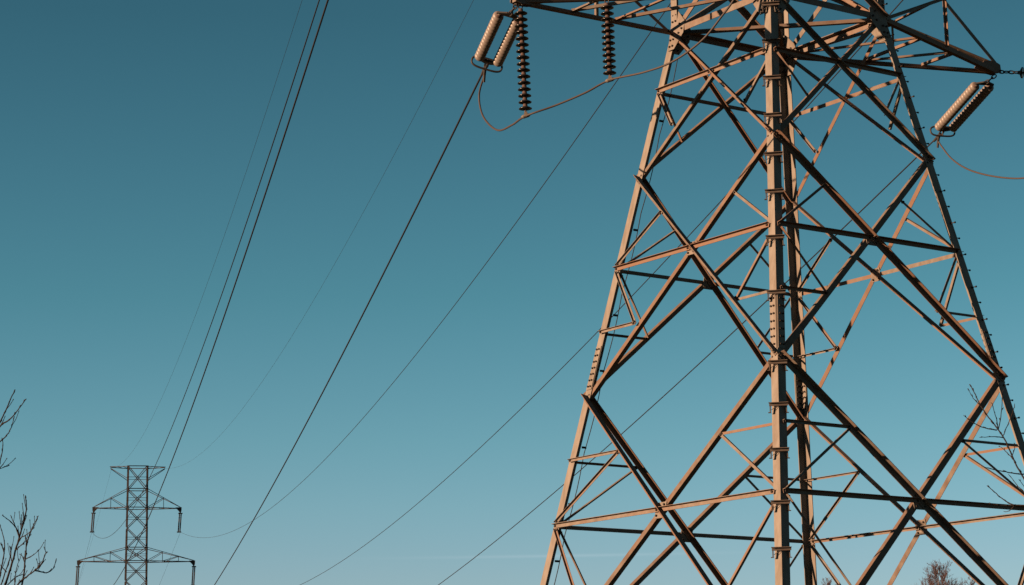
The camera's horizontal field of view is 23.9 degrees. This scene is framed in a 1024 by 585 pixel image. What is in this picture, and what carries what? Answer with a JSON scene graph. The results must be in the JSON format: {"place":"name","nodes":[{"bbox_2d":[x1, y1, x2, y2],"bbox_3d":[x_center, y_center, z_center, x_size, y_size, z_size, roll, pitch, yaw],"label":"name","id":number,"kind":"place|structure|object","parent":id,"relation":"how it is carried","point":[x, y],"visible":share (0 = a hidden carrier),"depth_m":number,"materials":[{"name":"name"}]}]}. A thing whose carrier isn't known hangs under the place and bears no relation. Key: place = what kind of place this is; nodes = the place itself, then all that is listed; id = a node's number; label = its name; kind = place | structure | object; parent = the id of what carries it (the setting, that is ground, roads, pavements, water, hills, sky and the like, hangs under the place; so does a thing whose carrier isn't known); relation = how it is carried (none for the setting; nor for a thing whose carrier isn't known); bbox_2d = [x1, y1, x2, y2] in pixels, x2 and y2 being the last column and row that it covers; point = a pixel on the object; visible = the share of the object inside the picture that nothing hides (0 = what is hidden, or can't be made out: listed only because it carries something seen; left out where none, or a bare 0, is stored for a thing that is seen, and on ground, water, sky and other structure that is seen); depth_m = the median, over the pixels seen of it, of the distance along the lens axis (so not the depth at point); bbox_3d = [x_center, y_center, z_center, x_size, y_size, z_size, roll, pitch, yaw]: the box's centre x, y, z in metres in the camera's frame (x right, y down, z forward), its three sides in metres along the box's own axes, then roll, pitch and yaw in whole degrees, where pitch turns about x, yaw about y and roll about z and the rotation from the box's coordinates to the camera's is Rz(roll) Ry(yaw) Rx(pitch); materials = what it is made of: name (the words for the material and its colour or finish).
{"place":"outdoors","nodes":[
{"label":"outdoors","id":0,"kind":"place"},
{"bbox_2d":[0,0,1023,584],"label":"sky","id":1,"kind":"structure","parent":0,"point":[129,129],"materials":[{"name":"blue"}]},
{"bbox_3d":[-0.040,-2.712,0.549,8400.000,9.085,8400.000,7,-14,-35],"label":"ground","id":2,"kind":"structure","parent":0,"visible":0},
{"bbox_2d":[0,390,25,468],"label":"bare tree","id":3,"kind":"object","parent":2,"relation":"on","point":[8,405],"visible":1,"depth_m":20.97,"materials":[{"name":"brown plant"}]},
{"bbox_2d":[0,494,56,584],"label":"bare tree","id":4,"kind":"object","parent":2,"relation":"on","point":[21,581],"visible":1,"depth_m":23.03,"materials":[{"name":"brown plant"}]},
{"bbox_2d":[77,465,194,584],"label":"lattice pylon","id":5,"kind":"object","parent":2,"relation":"on","point":[146,509],"visible":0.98,"depth_m":336.05,"materials":[{"name":"black metal"}]},
{"bbox_2d":[75,566,79,584],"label":"suspension insulator","id":6,"kind":"object","parent":5,"relation":"hanging from","point":[77,578],"visible":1,"depth_m":333.64,"materials":[{"name":"black ceramic"}]},
{"bbox_2d":[114,0,328,583],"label":"power cable","id":7,"kind":"object","parent":6,"relation":"hanging from","point":[247,245],"visible":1,"depth_m":81.35,"materials":[{"name":"black metal"}]},
{"bbox_2d":[90,513,95,532],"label":"suspension insulator","id":8,"kind":"object","parent":5,"relation":"hanging from","point":[92,520],"visible":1,"depth_m":335.43,"materials":[{"name":"black ceramic"}]},
{"bbox_2d":[95,0,319,537],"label":"power cable","id":9,"kind":"object","parent":8,"relation":"hanging from","point":[242,233],"visible":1,"depth_m":102.97,"materials":[{"name":"black metal"}]},
{"bbox_2d":[177,513,182,532],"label":"suspension insulator","id":10,"kind":"object","parent":5,"relation":"hanging from","point":[179,521],"visible":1,"depth_m":337.27,"materials":[{"name":"black ceramic"}]},
{"bbox_2d":[181,2,670,537],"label":"power cable","id":11,"kind":"object","parent":10,"relation":"hanging from","point":[489,258],"visible":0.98,"depth_m":107.80,"materials":[{"name":"black metal"}]},
{"bbox_2d":[192,566,195,584],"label":"suspension insulator","id":12,"kind":"object","parent":5,"relation":"hanging from","point":[193,578],"visible":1,"depth_m":336.06,"materials":[{"name":"black ceramic"}]},
{"bbox_2d":[114,1,301,467],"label":"earth wire","id":13,"kind":"object","parent":5,"relation":"attached to","point":[235,203],"visible":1,"depth_m":130.92,"materials":[{"name":"black metal"}]},
{"bbox_2d":[166,0,473,468],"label":"earth wire","id":14,"kind":"object","parent":5,"relation":"attached to","point":[365,208],"visible":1,"depth_m":131.24,"materials":[{"name":"black metal"}]},
{"bbox_2d":[510,0,1023,584],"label":"lattice pylon","id":15,"kind":"object","parent":2,"relation":"on","point":[780,52],"visible":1,"depth_m":46.81,"materials":[{"name":"metal"}]},
{"bbox_2d":[471,3,518,81],"bbox_3d":[-0.270,-4.745,46.012,0.639,0.670,3.509,1,-12,-10],"label":"tension insulator","id":16,"kind":"object","parent":15,"relation":"attached to","point":[508,40],"visible":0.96,"depth_m":46.08,"materials":[{"name":"beige ceramic"}]},
{"bbox_2d":[214,75,481,584],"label":"power cable","id":17,"kind":"object","parent":16,"relation":"attached to","point":[473,91],"visible":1,"depth_m":61.70,"materials":[{"name":"black metal"}]},
{"bbox_2d":[514,3,531,118],"bbox_3d":[0.203,-4.242,44.272,0.312,2.192,0.244,7,-14,-35],"label":"suspension insulator","id":18,"kind":"object","parent":15,"relation":"hanging from","point":[522,57],"visible":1,"depth_m":44.23,"materials":[{"name":"black ceramic"}]},
{"bbox_2d":[478,0,734,130],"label":"jumper cable","id":19,"kind":"object","parent":18,"relation":"hanging from","point":[646,71],"visible":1,"depth_m":43.61,"materials":[{"name":"brown metal"}]},
{"bbox_2d":[303,0,902,583],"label":"power cable","id":20,"kind":"object","parent":15,"relation":"attached to","point":[621,306],"visible":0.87,"depth_m":92.23,"materials":[{"name":"black metal"}]},
{"bbox_2d":[600,0,615,82],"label":"suspension insulator","id":21,"kind":"object","parent":15,"relation":"hanging from","point":[607,13],"visible":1,"depth_m":43.65,"materials":[{"name":"black ceramic"}]},
{"bbox_2d":[930,74,996,147],"bbox_3d":[9.942,-3.972,53.340,0.609,0.750,3.767,1,-12,-10],"label":"tension insulator","id":22,"kind":"object","parent":15,"relation":"attached to","point":[962,100],"visible":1,"depth_m":53.30,"materials":[{"name":"beige ceramic"}]},
{"bbox_2d":[438,141,932,584],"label":"power cable","id":23,"kind":"object","parent":22,"relation":"attached to","point":[708,354],"visible":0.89,"depth_m":73.49,"materials":[{"name":"black metal"}]},
{"bbox_2d":[938,141,1023,178],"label":"jumper cable","id":24,"kind":"object","parent":22,"relation":"hanging from","point":[950,157],"visible":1,"depth_m":53.76,"materials":[{"name":"brown metal"}]},
{"bbox_2d":[999,67,1023,77],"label":"tension insulator","id":25,"kind":"object","parent":15,"relation":"attached to","point":[1021,72],"visible":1,"depth_m":51.37,"materials":[{"name":"grey metal"}]},
{"bbox_2d":[822,577,836,584],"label":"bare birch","id":26,"kind":"object","parent":2,"relation":"on","point":[829,583],"visible":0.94,"depth_m":214.96,"materials":[{"name":"brown plant"}]},
{"bbox_2d":[914,559,969,584],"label":"bare birch","id":27,"kind":"object","parent":2,"relation":"on","point":[935,573],"visible":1,"depth_m":189.51,"materials":[{"name":"brown plant"}]},
{"bbox_2d":[965,384,1023,511],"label":"bare tree","id":28,"kind":"object","parent":2,"relation":"on","point":[1011,455],"visible":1,"depth_m":19.01,"materials":[{"name":"brown plant"}]}
]}

